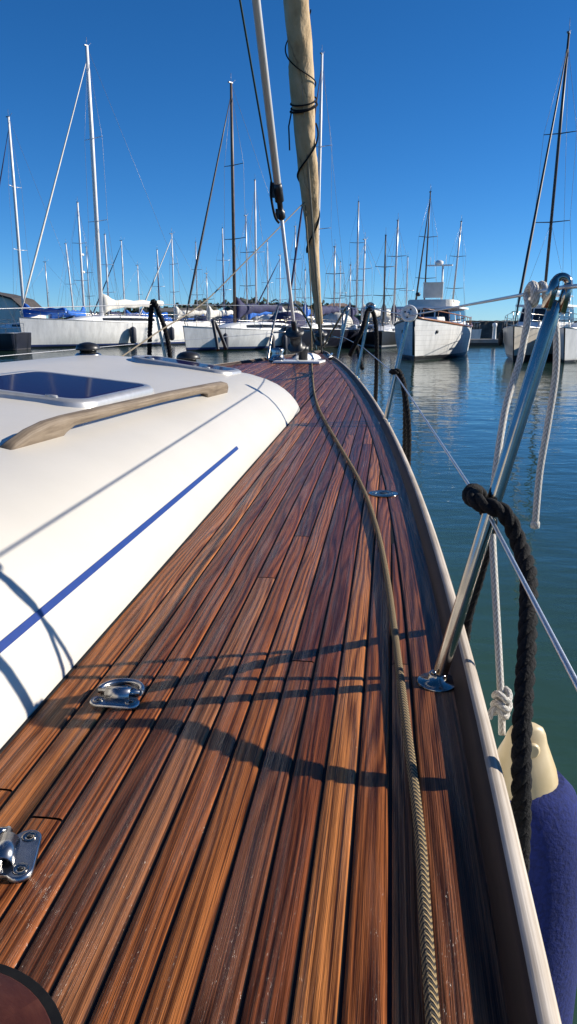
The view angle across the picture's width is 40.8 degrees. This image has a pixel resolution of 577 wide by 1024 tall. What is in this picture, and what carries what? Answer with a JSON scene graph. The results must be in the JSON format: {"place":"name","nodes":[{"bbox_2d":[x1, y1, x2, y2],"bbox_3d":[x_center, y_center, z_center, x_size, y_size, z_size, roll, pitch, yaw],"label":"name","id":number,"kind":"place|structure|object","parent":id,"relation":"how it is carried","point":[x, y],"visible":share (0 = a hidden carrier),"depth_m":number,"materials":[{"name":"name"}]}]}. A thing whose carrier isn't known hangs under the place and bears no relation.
{"place":"outdoors","nodes":[
{"label":"outdoors","id":0,"kind":"place"},
{"bbox_2d":[105,297,401,320],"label":"hills","id":1,"kind":"structure","parent":0,"point":[214,308],"depth_m":237.29,"materials":[{"name":"green plant"}]},
{"bbox_2d":[56,297,401,318],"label":"trees","id":2,"kind":"object","parent":1,"relation":"on","point":[134,310],"visible":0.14,"depth_m":238.60,"materials":[{"name":"green plant"}]},
{"bbox_2d":[0,338,576,1023],"bbox_3d":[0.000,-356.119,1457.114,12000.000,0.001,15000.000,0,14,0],"label":"water","id":3,"kind":"structure","parent":0,"point":[458,402],"depth_m":8.86,"materials":[{"name":"blue liquid"}]},
{"bbox_2d":[0,292,31,350],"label":"sailboat","id":4,"kind":"object","parent":3,"relation":"on","point":[19,341],"visible":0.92,"depth_m":47.25,"materials":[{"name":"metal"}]},
{"bbox_2d":[0,292,45,325],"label":"boathouse","id":5,"kind":"object","parent":3,"relation":"on","point":[7,313],"visible":0.41,"depth_m":145.40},
{"bbox_2d":[0,113,87,332],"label":"sailboat","id":6,"kind":"object","parent":3,"relation":"on","point":[11,328],"visible":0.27,"depth_m":62.63,"materials":[{"name":"metal"}]},
{"bbox_2d":[8,260,92,322],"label":"sailboat","id":7,"kind":"object","parent":3,"relation":"on","point":[52,316],"visible":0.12,"depth_m":83.16,"materials":[{"name":"metal"}]},
{"bbox_2d":[57,239,95,317],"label":"sailboat","id":8,"kind":"object","parent":3,"relation":"on","point":[67,255],"visible":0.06,"depth_m":88.22,"materials":[{"name":"metal"}]},
{"bbox_2d":[60,200,98,316],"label":"sailboat","id":9,"kind":"object","parent":3,"relation":"on","point":[72,312],"visible":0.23,"depth_m":74.20,"materials":[{"name":"metal"}]},
{"bbox_2d":[77,245,107,315],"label":"sailboat","id":10,"kind":"object","parent":3,"relation":"on","point":[90,311],"visible":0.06,"depth_m":96.03,"materials":[{"name":"metal"}]},
{"bbox_2d":[96,229,124,315],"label":"sailboat","id":11,"kind":"object","parent":3,"relation":"on","point":[110,311],"visible":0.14,"depth_m":80.43,"materials":[{"name":"metal"}]},
{"bbox_2d":[18,39,211,347],"bbox_3d":[-12.569,-22.069,55.549,4.353,20.664,16.747,11,18,38],"label":"sailboat","id":12,"kind":"object","parent":3,"relation":"on","point":[101,330],"visible":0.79,"depth_m":54.17,"materials":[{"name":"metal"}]},
{"bbox_2d":[130,321,136,343],"bbox_3d":[-11.183,-12.905,55.756,0.477,1.570,0.477,0,14,0],"label":"hanging fender","id":13,"kind":"object","parent":12,"relation":"hanging from","point":[133,337],"visible":1,"depth_m":55.62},
{"bbox_2d":[169,326,174,339],"bbox_3d":[-8.842,-13.665,58.566,0.437,1.370,0.437,0,14,0],"label":"hanging fender","id":14,"kind":"object","parent":12,"relation":"hanging from","point":[171,333],"visible":0.91,"depth_m":58.44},
{"bbox_2d":[92,240,162,315],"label":"sailboat","id":15,"kind":"object","parent":3,"relation":"on","point":[128,313],"visible":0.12,"depth_m":92.08,"materials":[{"name":"metal"}]},
{"bbox_2d":[113,262,173,321],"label":"sailboat","id":16,"kind":"object","parent":3,"relation":"on","point":[143,313],"visible":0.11,"depth_m":87.17,"materials":[{"name":"metal"}]},
{"bbox_2d":[151,249,169,313],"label":"sailboat","id":17,"kind":"object","parent":3,"relation":"on","point":[158,286],"visible":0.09,"depth_m":91.28,"materials":[{"name":"metal"}]},
{"bbox_2d":[153,308,202,320],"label":"harbour building","id":18,"kind":"structure","parent":3,"relation":"on","point":[167,310],"depth_m":184.66,"materials":[{"name":"stone"}]},
{"bbox_2d":[139,228,217,321],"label":"sailboat","id":19,"kind":"object","parent":3,"relation":"on","point":[177,310],"visible":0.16,"depth_m":71.56,"materials":[{"name":"metal"}]},
{"bbox_2d":[189,238,205,317],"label":"sailboat","id":20,"kind":"object","parent":3,"relation":"on","point":[196,279],"visible":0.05,"depth_m":93.92,"materials":[{"name":"metal"}]},
{"bbox_2d":[174,268,246,325],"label":"sailboat","id":21,"kind":"object","parent":3,"relation":"on","point":[210,312],"visible":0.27,"depth_m":70.13,"materials":[{"name":"metal"}]},
{"bbox_2d":[213,228,232,320],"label":"sailboat","id":22,"kind":"object","parent":3,"relation":"on","point":[222,260],"visible":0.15,"depth_m":80.95,"materials":[{"name":"metal"}]},
{"bbox_2d":[215,214,274,323],"bbox_3d":[-3.027,-19.106,63.901,3.154,10.924,10.048,8,16,31],"label":"sailboat","id":23,"kind":"object","parent":3,"relation":"on","point":[266,316],"visible":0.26,"depth_m":63.64,"materials":[{"name":"metal"}]},
{"bbox_2d":[182,80,326,350],"bbox_3d":[-2.165,-18.234,48.926,3.753,16.374,12.305,12,18,41],"label":"sailboat","id":24,"kind":"object","parent":3,"relation":"on","point":[250,341],"visible":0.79,"depth_m":47.91,"materials":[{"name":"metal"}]},
{"bbox_2d":[223,327,228,349],"bbox_3d":[-3.821,-10.530,47.087,0.338,1.370,0.338,0,14,0],"label":"hanging fender","id":25,"kind":"object","parent":24,"relation":"hanging from","point":[225,337],"visible":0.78,"depth_m":46.96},
{"bbox_2d":[269,335,274,348],"bbox_3d":[-1.031,-10.891,49.029,0.358,1.370,0.358,0,14,0],"label":"hanging fender","id":26,"kind":"object","parent":24,"relation":"hanging from","point":[273,342],"visible":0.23,"depth_m":48.94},
{"bbox_2d":[282,329,286,348],"bbox_3d":[-0.253,-11.060,49.785,0.358,1.370,0.358,0,14,0],"label":"hanging fender","id":27,"kind":"object","parent":24,"relation":"hanging from","point":[284,341],"visible":0.73,"depth_m":49.67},
{"bbox_2d":[240,179,272,318],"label":"sailboat","id":28,"kind":"object","parent":3,"relation":"on","point":[255,231],"visible":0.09,"depth_m":70.13,"materials":[{"name":"metal"}]},
{"bbox_2d":[259,241,275,303],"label":"sailboat","id":29,"kind":"object","parent":3,"relation":"on","point":[267,274],"visible":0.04,"depth_m":93.85,"materials":[{"name":"metal"}]},
{"bbox_2d":[257,254,312,315],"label":"sailboat","id":30,"kind":"object","parent":3,"relation":"on","point":[283,309],"visible":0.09,"depth_m":72.81,"materials":[{"name":"metal"}]},
{"bbox_2d":[257,307,313,322],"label":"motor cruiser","id":31,"kind":"object","parent":3,"relation":"on","point":[295,307],"visible":0.09,"depth_m":65.66,"materials":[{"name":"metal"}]},
{"bbox_2d":[269,306,302,314],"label":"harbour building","id":32,"kind":"structure","parent":3,"relation":"on","point":[285,307],"depth_m":188.85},
{"bbox_2d":[0,0,576,1023],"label":"sailing yacht","id":33,"kind":"object","parent":3,"relation":"on","point":[204,804],"visible":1,"depth_m":1.18,"materials":[{"name":"brown wood"}]},
{"bbox_2d":[147,299,172,357],"bbox_3d":[-1.134,-1.528,6.785,0.234,0.655,0.054,0,14,0],"label":"mooring rope","id":34,"kind":"object","parent":33,"relation":"attached to","point":[153,302],"visible":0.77,"depth_m":6.75,"materials":[{"name":"black fabric"}]},
{"bbox_2d":[122,202,304,355],"bbox_3d":[-0.810,-2.175,7.041,0.347,1.796,4.518,5,15,21],"label":"jib sheet","id":35,"kind":"object","parent":33,"relation":"on","point":[208,297],"visible":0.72,"depth_m":7.51,"materials":[{"name":"fabric"}]},
{"bbox_2d":[348,307,378,403],"bbox_3d":[0.644,-1.312,6.823,0.250,0.948,0.703,0,14,0],"label":"mooring rope","id":36,"kind":"object","parent":33,"relation":"hanging from","point":[354,347],"visible":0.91,"depth_m":6.53,"materials":[{"name":"black fabric"}]},
{"bbox_2d":[305,206,440,1023],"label":"jib sheet","id":37,"kind":"object","parent":33,"relation":"on","point":[431,997],"visible":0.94,"depth_m":0.94,"materials":[{"name":"fabric"}]},
{"bbox_2d":[389,368,411,466],"bbox_3d":[0.586,-0.366,4.109,0.131,0.783,0.259,0,14,0],"label":"mooring rope","id":38,"kind":"object","parent":33,"relation":"hanging from","point":[406,437],"visible":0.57,"depth_m":3.99,"materials":[{"name":"black fabric"}]},
{"bbox_2d":[462,483,538,879],"bbox_3d":[0.319,0.523,1.295,0.095,1.135,0.563,0,14,0],"label":"mooring rope","id":39,"kind":"object","parent":33,"relation":"attached to","point":[474,496],"visible":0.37,"depth_m":1.04,"materials":[{"name":"black fabric"}]},
{"bbox_2d":[488,280,559,735],"bbox_3d":[0.382,-0.015,1.314,0.083,0.735,0.261,7,15,26],"label":"fender lanyard","id":40,"kind":"object","parent":33,"relation":"attached to","point":[501,705],"visible":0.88,"depth_m":1.32,"materials":[{"name":"fabric"}]},
{"bbox_2d":[497,722,576,1023],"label":"fender","id":41,"kind":"object","parent":40,"relation":"hanging from","point":[552,873],"visible":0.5,"depth_m":1.21,"materials":[{"name":"blue fabric"}]},
{"bbox_2d":[279,226,312,314],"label":"sailboat","id":42,"kind":"object","parent":3,"relation":"on","point":[294,295],"visible":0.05,"depth_m":78.71,"materials":[{"name":"metal"}]},
{"bbox_2d":[296,268,313,320],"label":"sailboat","id":43,"kind":"object","parent":3,"relation":"on","point":[306,311],"visible":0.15,"depth_m":63.83,"materials":[{"name":"metal"}]},
{"bbox_2d":[284,52,362,348],"bbox_3d":[2.228,-20.549,52.299,3.653,19.262,10.761,7,15,26],"label":"sailboat","id":44,"kind":"object","parent":3,"relation":"on","point":[331,313],"visible":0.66,"depth_m":51.88,"materials":[{"name":"metal"}]},
{"bbox_2d":[313,246,360,328],"bbox_3d":[3.538,-15.706,56.546,3.154,7.830,9.737,5,15,19],"label":"sailboat","id":45,"kind":"object","parent":3,"relation":"on","point":[353,317],"visible":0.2,"depth_m":55.78,"materials":[{"name":"metal"}]},
{"bbox_2d":[327,303,347,313],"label":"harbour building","id":46,"kind":"structure","parent":3,"relation":"on","point":[341,306],"depth_m":174.62,"materials":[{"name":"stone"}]},
{"bbox_2d":[332,260,347,312],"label":"sailboat","id":47,"kind":"object","parent":3,"relation":"on","point":[340,290],"visible":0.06,"depth_m":84.67,"materials":[{"name":"metal"}]},
{"bbox_2d":[343,200,367,314],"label":"sailboat","id":48,"kind":"object","parent":3,"relation":"on","point":[357,274],"visible":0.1,"depth_m":72.03,"materials":[{"name":"metal"}]},
{"bbox_2d":[338,262,372,343],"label":"sailboat","id":49,"kind":"object","parent":3,"relation":"on","point":[352,312],"visible":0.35,"depth_m":57.95,"materials":[{"name":"metal"}]},
{"bbox_2d":[337,237,399,329],"bbox_3d":[6.202,-17.053,60.167,3.154,8.718,9.727,13,19,43],"label":"sailboat","id":50,"kind":"object","parent":3,"relation":"on","point":[377,312],"visible":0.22,"depth_m":59.91,"materials":[{"name":"metal"}]},
{"bbox_2d":[368,308,391,323],"bbox_3d":[7.313,-15.338,64.620,2.954,3.262,8.517,5,15,19],"label":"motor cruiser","id":51,"kind":"object","parent":3,"relation":"on","point":[372,318],"visible":0.02,"depth_m":63.90,"materials":[{"name":"brown plastic"}]},
{"bbox_2d":[363,235,398,348],"bbox_3d":[6.752,-15.512,54.554,3.054,8.403,9.406,2,14,8],"label":"sailboat","id":52,"kind":"object","parent":3,"relation":"on","point":[388,337],"visible":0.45,"depth_m":52.94,"materials":[{"name":"metal"}]},
{"bbox_2d":[373,219,407,346],"bbox_3d":[8.130,-17.167,58.286,3.253,9.836,10.230,5,15,19],"label":"sailboat","id":53,"kind":"object","parent":3,"relation":"on","point":[395,310],"visible":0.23,"depth_m":57.46,"materials":[{"name":"metal"}]},
{"bbox_2d":[397,256,414,304],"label":"sailboat","id":54,"kind":"object","parent":3,"relation":"on","point":[406,282],"visible":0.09,"depth_m":78.76,"materials":[{"name":"metal"}]},
{"bbox_2d":[411,187,437,299],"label":"sailboat","id":55,"kind":"object","parent":3,"relation":"on","point":[428,219],"visible":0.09,"depth_m":59.04,"materials":[{"name":"metal"}]},
{"bbox_2d":[394,255,472,360],"bbox_3d":[7.287,-10.308,39.411,3.810,5.520,11.234,4,14,17],"label":"motor yacht","id":56,"kind":"object","parent":3,"relation":"on","point":[440,334],"visible":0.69,"depth_m":37.42,"materials":[{"name":"white fiberglass"},{"name":"dark glass"},{"name":"stainless steel"}]},
{"bbox_2d":[443,216,481,338],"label":"sailboat","id":57,"kind":"object","parent":3,"relation":"on","point":[475,333],"visible":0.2,"depth_m":68.22,"materials":[{"name":"metal"}]},
{"bbox_2d":[466,323,503,344],"bbox_3d":[14.768,-13.524,58.644,9.000,2.750,2.354,0,14,0],"label":"pontoon","id":58,"kind":"object","parent":3,"relation":"on","point":[493,341],"visible":0.21,"depth_m":57.66,"materials":[{"name":"grey concrete"}]},
{"bbox_2d":[466,320,576,337],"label":"breakwater","id":59,"kind":"object","parent":3,"relation":"in","point":[486,327],"visible":0.2,"depth_m":85.79,"materials":[{"name":"stone"}]},
{"bbox_2d":[503,23,576,360],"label":"sailboat","id":60,"kind":"object","parent":3,"relation":"on","point":[512,334],"visible":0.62,"depth_m":36.34,"materials":[{"name":"metal"}]},
{"bbox_2d":[498,324,502,345],"bbox_3d":[10.186,-8.495,37.155,0.198,1.041,0.678,3,14,10],"label":"hanging fender","id":61,"kind":"object","parent":60,"relation":"hanging from","point":[500,339],"visible":1,"depth_m":36.97,"materials":[{"name":"rubber"}]},
{"bbox_2d":[558,312,576,362],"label":"sailboat","id":62,"kind":"object","parent":3,"relation":"on","point":[571,344],"visible":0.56,"depth_m":33.53,"materials":[{"name":"metal"}]},
{"bbox_2d":[0,0,576,320],"label":"sky","id":63,"kind":"structure","parent":0,"point":[454,98],"materials":[{"name":"blue"}]}
]}

